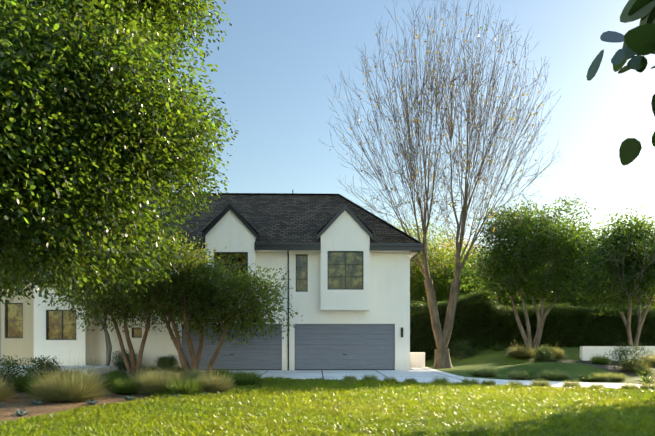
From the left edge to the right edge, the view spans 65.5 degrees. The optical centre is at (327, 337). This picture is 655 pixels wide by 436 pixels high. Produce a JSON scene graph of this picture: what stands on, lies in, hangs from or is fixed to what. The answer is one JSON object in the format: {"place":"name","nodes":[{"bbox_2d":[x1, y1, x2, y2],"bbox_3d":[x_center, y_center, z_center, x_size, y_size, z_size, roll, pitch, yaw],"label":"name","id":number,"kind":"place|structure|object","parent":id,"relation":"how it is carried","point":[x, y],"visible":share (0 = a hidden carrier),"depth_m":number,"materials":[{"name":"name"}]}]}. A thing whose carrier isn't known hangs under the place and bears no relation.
{"place":"outdoors","nodes":[
{"label":"outdoors","id":0,"kind":"place"},
{"bbox_2d":[31,0,654,314],"label":"sky","id":1,"kind":"structure","parent":0,"point":[274,59],"materials":[{"name":"blue"}]},
{"bbox_2d":[121,367,654,388],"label":"concrete driveway","id":2,"kind":"structure","parent":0,"point":[425,375],"depth_m":21.49,"materials":[{"name":"grey concrete"}]},
{"bbox_2d":[140,363,157,371],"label":"strap shrub","id":3,"kind":"object","parent":2,"relation":"on","point":[148,368],"visible":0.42,"depth_m":24.16,"materials":[{"name":"green plant"}]},
{"bbox_2d":[166,365,182,372],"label":"strap shrub","id":4,"kind":"object","parent":2,"relation":"on","point":[178,368],"visible":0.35,"depth_m":23.25,"materials":[{"name":"green plant"}]},
{"bbox_2d":[410,352,425,367],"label":"wall","id":5,"kind":"structure","parent":2,"relation":"on","point":[417,359],"depth_m":27.26,"materials":[{"name":"white paint"}]},
{"bbox_2d":[410,347,654,383],"bbox_3d":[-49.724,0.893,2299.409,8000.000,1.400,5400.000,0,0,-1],"label":"lawn","id":6,"kind":"structure","parent":0,"point":[500,362],"depth_m":24.82,"materials":[{"name":"plant"}]},
{"bbox_2d":[34,257,124,365],"bbox_3d":[-10.889,-1.688,23.962,5.612,6.817,4.875,0,0,-1],"label":"arbutus tree","id":7,"kind":"object","parent":6,"relation":"on","point":[108,346],"depth_m":23.54,"materials":[{"name":"green plant"}]},
{"bbox_2d":[0,373,180,421],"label":"soil","id":8,"kind":"structure","parent":6,"relation":"on","point":[13,405],"depth_m":12.29,"materials":[{"name":"brown soil"}]},
{"bbox_2d":[0,365,17,400],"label":"ornamental grass","id":9,"kind":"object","parent":8,"relation":"on","point":[4,393],"depth_m":12.92,"materials":[{"name":"green plant"}]},
{"bbox_2d":[0,355,30,388],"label":"shrub","id":10,"kind":"object","parent":8,"relation":"on","point":[7,370],"visible":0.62,"depth_m":15.02,"materials":[{"name":"green plant"}]},
{"bbox_2d":[14,408,31,415],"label":"succulent plant","id":11,"kind":"object","parent":8,"relation":"on","point":[20,413],"visible":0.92,"depth_m":10.44,"materials":[{"name":"green plant"}]},
{"bbox_2d":[5,369,51,391],"bbox_3d":[-8.775,1.235,15.085,1.608,0.731,1.638,0,0,-1],"label":"shrub tuft","id":12,"kind":"object","parent":8,"relation":"on","point":[19,386],"visible":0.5,"depth_m":14.76,"materials":[{"name":"green plant"}]},
{"bbox_2d":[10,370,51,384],"bbox_3d":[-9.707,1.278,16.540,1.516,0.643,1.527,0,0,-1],"label":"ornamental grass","id":13,"kind":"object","parent":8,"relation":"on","point":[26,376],"depth_m":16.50,"materials":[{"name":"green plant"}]},
{"bbox_2d":[29,398,43,404],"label":"succulent plant","id":14,"kind":"object","parent":8,"relation":"on","point":[36,403],"visible":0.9,"depth_m":12.07,"materials":[{"name":"green plant"}]},
{"bbox_2d":[18,355,62,377],"bbox_3d":[-10.761,1.173,19.212,1.467,1.062,1.319,0,0,-1],"label":"shrub","id":15,"kind":"object","parent":8,"relation":"on","point":[41,362],"visible":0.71,"depth_m":19.06,"materials":[{"name":"green plant"}]},
{"bbox_2d":[24,378,58,395],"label":"shrub tuft","id":16,"kind":"object","parent":8,"relation":"on","point":[31,392],"visible":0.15,"depth_m":13.76,"materials":[{"name":"green plant"}]},
{"bbox_2d":[0,361,117,376],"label":"terrace slab","id":17,"kind":"structure","parent":8,"relation":"on","point":[105,369],"depth_m":22.20,"materials":[{"name":"concrete"}]},
{"bbox_2d":[48,362,86,381],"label":"ornamental grass","id":18,"kind":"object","parent":8,"relation":"on","point":[65,371],"depth_m":17.77,"materials":[{"name":"green plant"}]},
{"bbox_2d":[23,350,115,401],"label":"ornamental grass","id":19,"kind":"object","parent":8,"relation":"on","point":[62,389],"depth_m":12.61,"materials":[{"name":"green plant"}]},
{"bbox_2d":[69,370,103,383],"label":"ornamental grass","id":20,"kind":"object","parent":8,"relation":"on","point":[93,377],"depth_m":16.46,"materials":[{"name":"green plant"}]},
{"bbox_2d":[86,399,98,404],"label":"succulent plant","id":21,"kind":"object","parent":8,"relation":"on","point":[92,402],"visible":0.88,"depth_m":12.09,"materials":[{"name":"green plant"}]},
{"bbox_2d":[105,370,127,378],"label":"shrub tuft","id":22,"kind":"object","parent":8,"relation":"on","point":[118,372],"visible":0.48,"depth_m":19.61,"materials":[{"name":"green plant"}]},
{"bbox_2d":[99,372,134,389],"bbox_3d":[-6.459,1.291,15.710,1.335,0.619,1.364,0,0,-1],"label":"shrub tuft","id":23,"kind":"object","parent":8,"relation":"on","point":[113,379],"visible":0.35,"depth_m":15.47,"materials":[{"name":"green plant"}]},
{"bbox_2d":[107,349,137,371],"bbox_3d":[-9.557,1.132,24.082,1.566,1.201,1.634,0,0,-1],"label":"shrub","id":24,"kind":"object","parent":8,"relation":"on","point":[120,364],"visible":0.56,"depth_m":23.92,"materials":[{"name":"green plant"}]},
{"bbox_2d":[107,377,142,394],"bbox_3d":[-5.640,1.309,14.446,1.212,0.583,1.254,0,0,-1],"label":"shrub tuft","id":25,"kind":"object","parent":8,"relation":"on","point":[121,387],"visible":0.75,"depth_m":14.21,"materials":[{"name":"green plant"}]},
{"bbox_2d":[132,368,154,378],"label":"ornamental grass","id":26,"kind":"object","parent":8,"relation":"on","point":[140,373],"depth_m":17.67,"materials":[{"name":"green plant"}]},
{"bbox_2d":[128,356,187,394],"bbox_3d":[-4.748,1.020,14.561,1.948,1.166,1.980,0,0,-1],"label":"ornamental grass","id":27,"kind":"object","parent":8,"relation":"on","point":[150,385],"depth_m":14.16,"materials":[{"name":"green plant"}]},
{"bbox_2d":[177,367,201,379],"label":"ornamental grass","id":28,"kind":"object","parent":8,"relation":"on","point":[183,373],"depth_m":18.84,"materials":[{"name":"green plant"}]},
{"bbox_2d":[181,362,220,382],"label":"ornamental grass","id":29,"kind":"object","parent":8,"relation":"on","point":[197,373],"depth_m":17.21,"materials":[{"name":"green plant"}]},
{"bbox_2d":[213,367,233,375],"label":"shrub tuft","id":30,"kind":"object","parent":8,"relation":"on","point":[220,371],"visible":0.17,"depth_m":20.01,"materials":[{"name":"green plant"}]},
{"bbox_2d":[219,369,240,375],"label":"shrub tuft","id":31,"kind":"object","parent":8,"relation":"on","point":[231,373],"visible":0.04,"depth_m":18.34,"materials":[{"name":"green plant"}]},
{"bbox_2d":[240,369,255,377],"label":"ornamental shrub","id":32,"kind":"object","parent":8,"relation":"on","point":[249,373],"visible":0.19,"depth_m":19.38,"materials":[{"name":"green plant"}]},
{"bbox_2d":[37,233,177,373],"bbox_3d":[-9.429,-1.493,22.424,5.949,6.419,7.059,0,0,-1],"label":"arbutus tree","id":33,"kind":"object","parent":6,"relation":"on","point":[111,302],"visible":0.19,"depth_m":21.75,"materials":[{"name":"green plant"}]},
{"bbox_2d":[0,0,238,307],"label":"tree","id":34,"kind":"object","parent":6,"relation":"on","point":[99,126],"visible":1,"depth_m":10.07,"materials":[{"name":"green plant"}]},
{"bbox_2d":[154,355,178,370],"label":"shrub","id":35,"kind":"object","parent":6,"relation":"on","point":[162,359],"visible":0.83,"depth_m":24.14,"materials":[{"name":"green plant"}]},
{"bbox_2d":[108,231,240,373],"bbox_3d":[-6.109,-1.292,21.012,5.955,6.057,5.161,0,0,-1],"label":"arbutus tree","id":36,"kind":"object","parent":6,"relation":"on","point":[194,268],"visible":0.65,"depth_m":20.33,"materials":[{"name":"green plant"}]},
{"bbox_2d":[159,373,205,394],"bbox_3d":[-3.948,1.275,13.970,1.333,0.651,1.334,0,0,43],"label":"shrub tuft","id":37,"kind":"object","parent":6,"relation":"on","point":[188,387],"visible":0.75,"depth_m":13.75,"materials":[{"name":"green plant"}]},
{"bbox_2d":[0,210,409,370],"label":"house walls","id":38,"kind":"structure","parent":6,"relation":"on","point":[382,296],"depth_m":24.73,"materials":[{"name":"white paint"}]},
{"bbox_2d":[5,303,22,337],"bbox_3d":[-14.675,-0.807,23.927,0.850,1.660,0.070,0,0,-1],"label":"window","id":39,"kind":"structure","parent":38,"relation":"attached to","point":[14,322],"depth_m":23.94,"materials":[{"name":"glass"}]},
{"bbox_2d":[46,310,75,339],"bbox_3d":[-12.491,-0.607,23.975,1.420,1.420,0.070,0,0,-1],"label":"window","id":40,"kind":"structure","parent":38,"relation":"attached to","point":[59,326],"depth_m":23.98,"materials":[{"name":"glass"}]},
{"bbox_2d":[132,327,141,337],"bbox_3d":[-9.279,-0.257,24.865,0.500,0.500,0.070,0,0,-1],"label":"window","id":41,"kind":"structure","parent":38,"relation":"attached to","point":[137,333],"depth_m":24.88,"materials":[{"name":"glass"}]},
{"bbox_2d":[214,252,247,288],"bbox_3d":[-4.624,-3.212,24.436,1.630,1.790,0.070,0,0,-1],"label":"bay window","id":42,"kind":"structure","parent":38,"relation":"attached to","point":[240,258],"depth_m":24.45,"materials":[{"name":"black metal"}]},
{"bbox_2d":[182,324,281,369],"bbox_3d":[-4.681,0.453,24.965,4.900,2.280,0.070,0,0,-1],"label":"garage door","id":43,"kind":"structure","parent":38,"relation":"attached to","point":[264,354],"depth_m":24.97,"materials":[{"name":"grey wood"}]},
{"bbox_2d":[138,190,421,242],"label":"house roof","id":44,"kind":"structure","parent":38,"relation":"on","point":[292,217],"depth_m":26.70,"materials":[{"name":"black tile"}]},
{"bbox_2d":[150,204,422,369],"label":"house trim","id":45,"kind":"structure","parent":38,"relation":"attached to","point":[414,249],"depth_m":24.36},
{"bbox_2d":[296,254,307,291],"bbox_3d":[-1.266,-3.177,25.039,0.590,1.840,0.070,0,0,-1],"label":"narrow window","id":46,"kind":"structure","parent":38,"relation":"attached to","point":[301,272],"depth_m":25.05,"materials":[{"name":"glass"}]},
{"bbox_2d":[295,324,394,369],"bbox_3d":[0.848,0.453,25.085,4.940,2.280,0.070,0,0,-1],"label":"garage door","id":47,"kind":"structure","parent":38,"relation":"attached to","point":[344,346],"depth_m":25.08,"materials":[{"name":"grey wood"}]},
{"bbox_2d":[328,251,362,289],"bbox_3d":[0.865,-3.247,24.555,1.730,1.860,0.070,0,0,-1],"label":"bay window","id":48,"kind":"structure","parent":38,"relation":"attached to","point":[345,270],"depth_m":24.57,"materials":[{"name":"clear glass"}]},
{"bbox_2d":[188,364,238,392],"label":"ornamental grass","id":49,"kind":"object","parent":6,"relation":"on","point":[214,383],"depth_m":14.46,"materials":[{"name":"green plant"}]},
{"bbox_2d":[216,370,244,385],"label":"shrub tuft","id":50,"kind":"object","parent":6,"relation":"on","point":[237,378],"visible":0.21,"depth_m":16.30,"materials":[{"name":"green plant"}]},
{"bbox_2d":[165,263,302,371],"bbox_3d":[-3.688,-0.696,20.849,5.291,4.828,4.050,0,0,-1],"label":"arbutus tree","id":51,"kind":"object","parent":6,"relation":"on","point":[257,303],"visible":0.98,"depth_m":20.21,"materials":[{"name":"green plant"}]},
{"bbox_2d":[232,370,267,385],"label":"shrub tuft","id":52,"kind":"object","parent":6,"relation":"on","point":[250,380],"visible":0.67,"depth_m":16.27,"materials":[{"name":"green plant"}]},
{"bbox_2d":[0,375,654,435],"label":"lawn grass","id":53,"kind":"structure","parent":6,"relation":"on","point":[281,406],"depth_m":10.28,"materials":[{"name":"green plant"}]},
{"bbox_2d":[390,215,477,313],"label":"tree","id":54,"kind":"object","parent":6,"relation":"on","point":[419,294],"visible":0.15,"depth_m":40.56,"materials":[{"name":"green plant"}]},
{"bbox_2d":[318,0,560,367],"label":"sycamore tree","id":55,"kind":"object","parent":6,"relation":"on","point":[442,359],"visible":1,"depth_m":26.46,"materials":[{"name":"brown plant"}]},
{"bbox_2d":[416,233,488,296],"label":"tree","id":56,"kind":"object","parent":6,"relation":"on","point":[446,244],"visible":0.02,"depth_m":77.45,"materials":[{"name":"green plant"}]},
{"bbox_2d":[410,289,498,360],"bbox_3d":[7.718,-0.729,34.273,7.229,5.044,2.270,0,0,-1],"label":"tall hedge","id":57,"kind":"object","parent":6,"relation":"on","point":[472,324],"visible":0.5,"depth_m":33.65,"materials":[{"name":"green plant"}]},
{"bbox_2d":[447,338,474,359],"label":"hedge plant","id":58,"kind":"object","parent":6,"relation":"on","point":[466,348],"visible":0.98,"depth_m":30.82,"materials":[{"name":"green plant"}]},
{"bbox_2d":[467,369,485,376],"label":"grass mound","id":59,"kind":"object","parent":6,"relation":"on","point":[475,373],"depth_m":21.16,"materials":[{"name":"green plant"}]},
{"bbox_2d":[430,242,532,314],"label":"tree","id":60,"kind":"object","parent":6,"relation":"on","point":[504,302],"visible":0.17,"depth_m":42.06,"materials":[{"name":"green plant"}]},
{"bbox_2d":[477,367,498,376],"bbox_3d":[6.592,1.355,20.871,1.144,0.490,1.138,0,0,-1],"label":"grass mound","id":61,"kind":"object","parent":6,"relation":"on","point":[491,373],"depth_m":20.75,"materials":[{"name":"green plant"}]},
{"bbox_2d":[483,343,508,351],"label":"hedge plant","id":62,"kind":"object","parent":6,"relation":"on","point":[497,348],"visible":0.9,"depth_m":31.02,"materials":[{"name":"green plant"}]},
{"bbox_2d":[504,368,531,379],"bbox_3d":[7.283,1.367,19.528,1.138,0.465,1.133,0,0,-1],"label":"grass mound","id":63,"kind":"object","parent":6,"relation":"on","point":[519,376],"depth_m":19.38,"materials":[{"name":"green plant"}]},
{"bbox_2d":[504,339,536,356],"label":"hedge plant","id":64,"kind":"object","parent":6,"relation":"on","point":[524,351],"visible":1,"depth_m":28.41,"materials":[{"name":"green plant"}]},
{"bbox_2d":[523,370,538,379],"bbox_3d":[7.794,1.374,19.802,1.278,0.521,1.358,0,0,-1],"label":"grass mound","id":65,"kind":"object","parent":6,"relation":"on","point":[531,374],"depth_m":19.73,"materials":[{"name":"green plant"}]},
{"bbox_2d":[448,193,616,351],"bbox_3d":[12.405,-3.690,30.137,8.814,9.207,9.058,0,0,-1],"label":"tree","id":66,"kind":"object","parent":6,"relation":"on","point":[556,251],"visible":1,"depth_m":28.40,"materials":[{"name":"green plant"}]},
{"bbox_2d":[532,344,557,361],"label":"hedge plant","id":67,"kind":"object","parent":6,"relation":"on","point":[545,357],"visible":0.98,"depth_m":27.65,"materials":[{"name":"green plant"}]},
{"bbox_2d":[536,366,566,379],"bbox_3d":[8.460,1.328,19.287,1.303,0.544,1.337,0,0,-1],"label":"grass mound","id":68,"kind":"object","parent":6,"relation":"on","point":[550,376],"depth_m":19.11,"materials":[{"name":"green plant"}]},
{"bbox_2d":[542,344,566,357],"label":"hedge plant","id":69,"kind":"object","parent":6,"relation":"on","point":[559,353],"visible":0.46,"depth_m":28.25,"materials":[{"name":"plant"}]},
{"bbox_2d":[506,268,608,315],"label":"tree","id":70,"kind":"object","parent":6,"relation":"on","point":[572,302],"visible":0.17,"depth_m":41.00,"materials":[{"name":"green plant"}]},
{"bbox_2d":[556,370,571,379],"bbox_3d":[8.866,1.386,19.386,1.063,0.428,0.995,0,0,-1],"label":"grass mound","id":71,"kind":"object","parent":6,"relation":"on","point":[565,376],"depth_m":19.21,"materials":[{"name":"green plant"}]},
{"bbox_2d":[489,302,654,347],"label":"hedge","id":72,"kind":"object","parent":6,"relation":"on","point":[584,326],"visible":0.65,"depth_m":33.94,"materials":[{"name":"green plant"}]},
{"bbox_2d":[573,370,601,381],"bbox_3d":[9.570,1.426,18.664,1.190,0.441,1.240,0,0,-36],"label":"grass mound","id":73,"kind":"object","parent":6,"relation":"on","point":[586,379],"depth_m":18.55,"materials":[{"name":"green plant"}]},
{"bbox_2d":[588,372,612,381],"bbox_3d":[9.992,1.380,18.693,0.970,0.439,1.011,0,0,-1],"label":"grass mound","id":74,"kind":"object","parent":6,"relation":"on","point":[603,377],"depth_m":18.51,"materials":[{"name":"green plant"}]},
{"bbox_2d":[550,361,654,379],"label":"planting bed","id":75,"kind":"object","parent":6,"relation":"on","point":[609,366],"visible":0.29,"depth_m":23.33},
{"bbox_2d":[587,353,613,364],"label":"bed plant","id":76,"kind":"object","parent":75,"relation":"on","point":[599,361],"visible":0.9,"depth_m":24.51,"materials":[{"name":"green plant"}]},
{"bbox_2d":[605,341,652,371],"bbox_3d":[13.168,0.868,22.301,1.935,1.484,1.889,0,0,-1],"label":"bed plant","id":77,"kind":"object","parent":75,"relation":"on","point":[626,359],"visible":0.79,"depth_m":22.18,"materials":[{"name":"green plant"}]},
{"bbox_2d":[619,356,651,371],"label":"bed plant","id":78,"kind":"object","parent":75,"relation":"on","point":[626,369],"visible":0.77,"depth_m":21.85,"materials":[{"name":"green plant"}]},
{"bbox_2d":[628,363,654,375],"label":"bed plant","id":79,"kind":"object","parent":75,"relation":"on","point":[645,372],"visible":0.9,"depth_m":21.08,"materials":[{"name":"green plant"}]},
{"bbox_2d":[635,352,654,367],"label":"bed plant","id":80,"kind":"object","parent":75,"relation":"on","point":[652,361],"visible":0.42,"depth_m":26.44,"materials":[{"name":"green plant"}]},
{"bbox_2d":[573,206,654,345],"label":"tree","id":81,"kind":"object","parent":6,"relation":"on","point":[631,265],"visible":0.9,"depth_m":30.08,"materials":[{"name":"green plant"}]},
{"bbox_2d":[606,372,627,380],"bbox_3d":[10.580,1.391,18.728,0.976,0.418,0.999,0,0,-1],"label":"grass mound","id":82,"kind":"object","parent":6,"relation":"on","point":[619,377],"depth_m":18.59,"materials":[{"name":"green plant"}]},
{"bbox_2d":[580,346,654,360],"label":"garden wall","id":83,"kind":"structure","parent":6,"relation":"on","point":[587,353],"depth_m":28.29,"materials":[{"name":"white paint"}]},
{"bbox_2d":[587,274,654,315],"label":"tree","id":84,"kind":"object","parent":6,"relation":"on","point":[649,295],"visible":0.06,"depth_m":40.59,"materials":[{"name":"green plant"}]},
{"bbox_2d":[631,373,654,382],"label":"shrub","id":85,"kind":"object","parent":6,"relation":"on","point":[648,380],"depth_m":17.88,"materials":[{"name":"green plant"}]},
{"bbox_2d":[586,0,654,165],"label":"tree leaves","id":86,"kind":"object","parent":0,"point":[639,41],"visible":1,"depth_m":1.84,"materials":[{"name":"green plant"}]},
{"label":"gravel tuft strip","id":87,"kind":"object","parent":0,"visible":0},
{"bbox_2d":[341,375,356,379],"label":"grass tuft","id":88,"kind":"object","parent":87,"relation":"on","point":[350,378],"visible":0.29,"depth_m":18.30,"materials":[{"name":"green plant"}]},
{"bbox_2d":[361,373,379,380],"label":"grass tuft","id":89,"kind":"object","parent":87,"relation":"on","point":[372,377],"visible":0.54,"depth_m":18.12,"materials":[{"name":"green plant"}]},
{"bbox_2d":[382,376,397,381],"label":"grass tuft","id":90,"kind":"object","parent":87,"relation":"on","point":[389,378],"visible":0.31,"depth_m":17.70,"materials":[{"name":"green plant"}]},
{"bbox_2d":[404,378,416,382],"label":"grass tuft","id":91,"kind":"object","parent":87,"relation":"on","point":[410,380],"visible":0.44,"depth_m":17.58,"materials":[{"name":"green plant"}]},
{"bbox_2d":[432,376,449,383],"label":"grass tuft","id":92,"kind":"object","parent":87,"relation":"on","point":[445,380],"visible":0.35,"depth_m":17.20,"materials":[{"name":"green plant"}]},
{"bbox_2d":[458,377,481,383],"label":"grass tuft","id":93,"kind":"object","parent":87,"relation":"on","point":[465,380],"visible":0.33,"depth_m":16.69,"materials":[{"name":"green plant"}]},
{"bbox_2d":[481,380,495,385],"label":"grass tuft","id":94,"kind":"object","parent":87,"relation":"on","point":[490,382],"visible":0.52,"depth_m":16.67,"materials":[{"name":"green plant"}]},
{"bbox_2d":[507,380,522,385],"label":"grass tuft","id":95,"kind":"object","parent":87,"relation":"on","point":[513,383],"visible":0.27,"depth_m":16.35,"materials":[{"name":"green plant"}]},
{"bbox_2d":[526,378,552,386],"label":"grass tuft","id":96,"kind":"object","parent":87,"relation":"on","point":[542,383],"visible":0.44,"depth_m":15.94,"materials":[{"name":"green plant"}]},
{"bbox_2d":[561,379,583,387],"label":"grass tuft","id":97,"kind":"object","parent":87,"relation":"on","point":[570,384],"visible":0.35,"depth_m":15.79,"materials":[{"name":"green plant"}]},
{"bbox_2d":[589,382,604,388],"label":"grass tuft","id":98,"kind":"object","parent":87,"relation":"on","point":[599,386],"visible":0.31,"depth_m":15.38,"materials":[{"name":"green plant"}]},
{"bbox_2d":[618,381,639,389],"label":"grass tuft","id":99,"kind":"object","parent":87,"relation":"on","point":[627,386],"visible":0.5,"depth_m":15.15,"materials":[{"name":"green plant"}]},
{"bbox_2d":[637,380,654,389],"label":"grass tuft","id":100,"kind":"object","parent":87,"relation":"on","point":[646,386],"visible":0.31,"depth_m":15.02,"materials":[{"name":"green plant"}]}
]}

